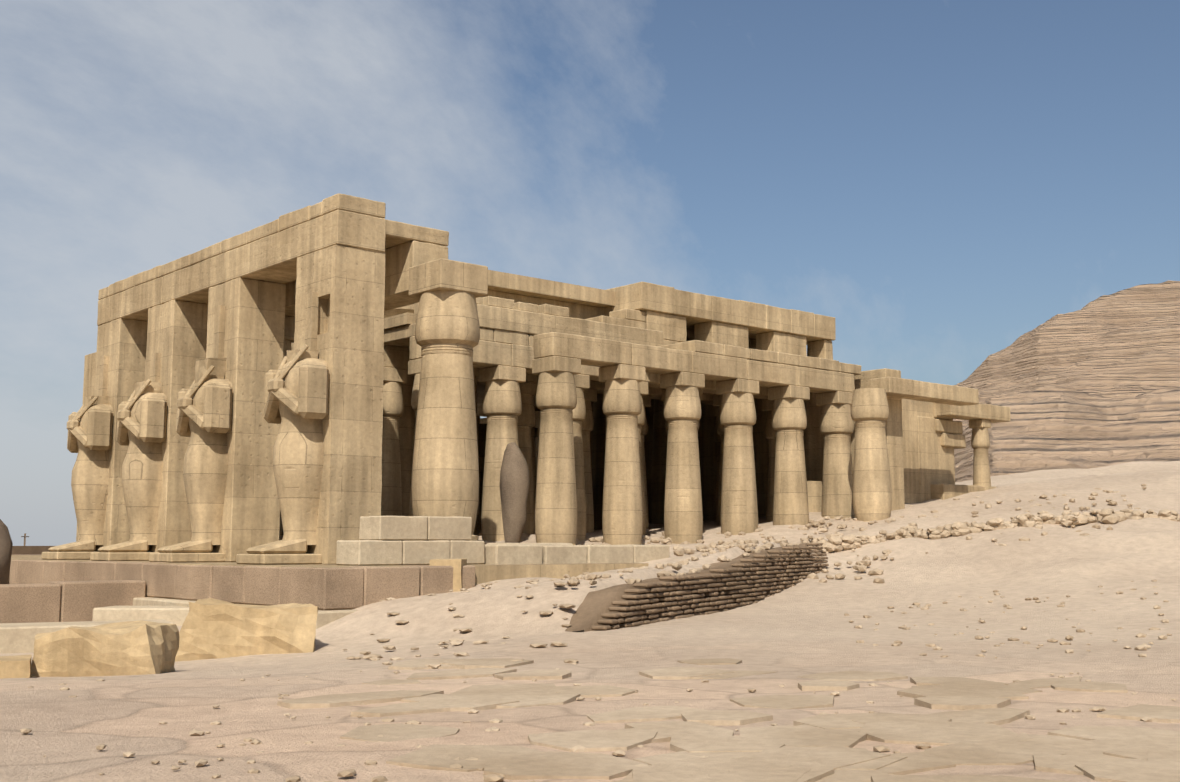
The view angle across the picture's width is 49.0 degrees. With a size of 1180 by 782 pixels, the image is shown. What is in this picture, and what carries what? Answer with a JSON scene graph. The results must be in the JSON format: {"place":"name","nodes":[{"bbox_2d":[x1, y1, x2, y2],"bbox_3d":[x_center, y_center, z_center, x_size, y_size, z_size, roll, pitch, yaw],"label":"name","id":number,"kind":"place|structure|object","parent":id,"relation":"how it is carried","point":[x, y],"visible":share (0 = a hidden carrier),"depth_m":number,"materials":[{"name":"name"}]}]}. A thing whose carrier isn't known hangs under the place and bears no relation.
{"place":"outdoors","nodes":[
{"label":"outdoors","id":0,"kind":"place"},
{"bbox_2d":[76,352,95,541],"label":"pillar","id":1,"kind":"structure","parent":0,"point":[89,375],"depth_m":60.25,"materials":[{"name":"beige stone"}]},
{"bbox_2d":[384,304,666,533],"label":"columns","id":2,"kind":"structure","parent":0,"point":[407,431],"depth_m":55.82,"materials":[{"name":"beige stone"}]},
{"bbox_2d":[0,461,1179,781],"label":"terrain","id":3,"kind":"structure","parent":0,"point":[794,635],"depth_m":19.45,"materials":[{"name":"beige sand"}]},
{"bbox_2d":[0,519,12,583],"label":"boulder","id":4,"kind":"object","parent":3,"relation":"on","point":[6,544],"visible":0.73,"depth_m":32.34,"materials":[{"name":"brown stone"}]},
{"bbox_2d":[0,580,145,622],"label":"stone block wall","id":5,"kind":"structure","parent":3,"relation":"on","point":[64,601],"depth_m":31.40,"materials":[{"name":"beige stone"}]},
{"bbox_2d":[0,606,188,653],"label":"pale court slabs","id":6,"kind":"structure","parent":3,"relation":"on","point":[17,637],"depth_m":27.05,"materials":[{"name":"stone"}]},
{"bbox_2d":[0,598,318,678],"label":"fallen blocks","id":7,"kind":"structure","parent":3,"relation":"on","point":[211,628],"depth_m":19.48,"materials":[{"name":"stone"}]},
{"bbox_2d":[9,560,474,609],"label":"stone base wall","id":8,"kind":"structure","parent":3,"relation":"on","point":[343,588],"depth_m":28.34,"materials":[{"name":"beige stone"}]},
{"bbox_2d":[133,597,357,628],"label":"stone slabs","id":9,"kind":"structure","parent":3,"relation":"on","point":[324,617],"depth_m":30.14,"materials":[{"name":"stone"}]},
{"bbox_2d":[11,555,647,598],"bbox_3d":[-14.310,6.811,43.218,9.100,2.396,37.550,6,-9,-41],"label":"platform","id":10,"kind":"object","parent":3,"relation":"on","point":[484,573],"visible":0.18,"depth_m":30.25,"materials":[{"name":"beige stone"}]},
{"bbox_2d":[41,291,328,564],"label":"statues","id":11,"kind":"object","parent":10,"relation":"on","point":[296,387],"visible":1,"depth_m":34.66,"materials":[{"name":"beige stone"}]},
{"bbox_2d":[93,245,384,563],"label":"pillars","id":12,"kind":"structure","parent":10,"relation":"on","point":[346,283],"depth_m":34.85,"materials":[{"name":"beige stone"}]},
{"bbox_2d":[279,258,487,540],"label":"portico columns","id":13,"kind":"structure","parent":10,"relation":"on","point":[445,471],"depth_m":32.88,"materials":[{"name":"stone"}]},
{"bbox_2d":[97,193,448,325],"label":"portico architraves","id":14,"kind":"object","parent":13,"relation":"on","point":[273,251],"visible":0.65,"depth_m":34.90,"materials":[{"name":"stone"}]},
{"bbox_2d":[336,516,669,565],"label":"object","id":15,"kind":"structure","parent":10,"relation":"on","point":[379,542],"depth_m":29.94,"materials":[{"name":"beige stone"}]},
{"bbox_2d":[430,544,575,591],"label":"stone block","id":16,"kind":"structure","parent":3,"relation":"on","point":[457,564],"depth_m":28.22,"materials":[{"name":"stone"}]},
{"bbox_2d":[499,442,529,542],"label":"dark statue fragment","id":17,"kind":"object","parent":3,"relation":"on","point":[514,485],"visible":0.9,"depth_m":40.46,"materials":[{"name":"stone"}]},
{"bbox_2d":[20,484,1179,781],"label":"rubble stones","id":18,"kind":"object","parent":3,"relation":"on","point":[852,542],"visible":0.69,"depth_m":34.64,"materials":[{"name":"beige stone"}]},
{"bbox_2d":[291,270,954,503],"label":"wall","id":19,"kind":"structure","parent":3,"relation":"on","point":[912,410],"depth_m":53.11,"materials":[{"name":"beige stone"}]},
{"bbox_2d":[277,658,1179,781],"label":"paving slabs","id":20,"kind":"structure","parent":3,"relation":"on","point":[818,748],"depth_m":9.46,"materials":[{"name":"stone"}]},
{"bbox_2d":[807,388,990,521],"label":"columns","id":21,"kind":"structure","parent":3,"relation":"on","point":[872,495],"depth_m":46.71,"materials":[{"name":"beige stone"}]},
{"bbox_2d":[870,377,1009,502],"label":"hall walls","id":22,"kind":"structure","parent":3,"relation":"on","point":[940,436],"depth_m":54.45,"materials":[{"name":"beige stone"}]},
{"bbox_2d":[0,0,1179,545],"label":"sky","id":23,"kind":"structure","parent":0,"point":[941,181],"materials":[{"name":"blue"}]},
{"bbox_2d":[381,356,854,544],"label":"columns","id":24,"kind":"structure","parent":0,"point":[560,510],"depth_m":43.62,"materials":[{"name":"beige stone"}]},
{"bbox_2d":[384,290,860,404],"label":"hypostyle architraves","id":25,"kind":"object","parent":24,"relation":"on","point":[520,331],"visible":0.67,"depth_m":44.09,"materials":[{"name":"stone"}]},
{"bbox_2d":[480,368,904,522],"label":"interior wall","id":26,"kind":"structure","parent":0,"point":[813,438],"depth_m":54.05,"materials":[{"name":"beige stone"}]},
{"bbox_2d":[565,543,828,631],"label":"mud wall","id":27,"kind":"structure","parent":0,"point":[682,596],"depth_m":27.98,"materials":[{"name":"brown brick"}]},
{"bbox_2d":[586,282,835,359],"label":"clerestory","id":28,"kind":"object","parent":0,"point":[672,314],"visible":0.46,"depth_m":55.60,"materials":[{"name":"beige stone"}]},
{"bbox_2d":[953,280,1179,434],"bbox_3d":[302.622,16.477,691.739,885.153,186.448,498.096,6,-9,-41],"label":"theban hills","id":29,"kind":"structure","parent":0,"point":[1124,344],"depth_m":634.43,"materials":[{"name":"beige stone"}]},
{"bbox_2d":[954,388,1179,482],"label":"hill","id":30,"kind":"structure","parent":0,"point":[1050,428],"depth_m":192.73,"materials":[{"name":"beige stone"}]},
{"label":"ground","id":31,"kind":"structure","parent":0,"visible":0},
{"bbox_2d":[21,533,28,545],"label":"distant poles","id":32,"kind":"object","parent":31,"relation":"on","point":[24,536],"visible":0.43,"depth_m":137.99,"materials":[{"name":"wood"}]},
{"bbox_2d":[12,546,53,554],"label":"distant mudbrick magazines","id":33,"kind":"object","parent":31,"relation":"on","point":[27,550],"visible":0.06,"depth_m":105.00,"materials":[{"name":"brown brick"}]}
]}

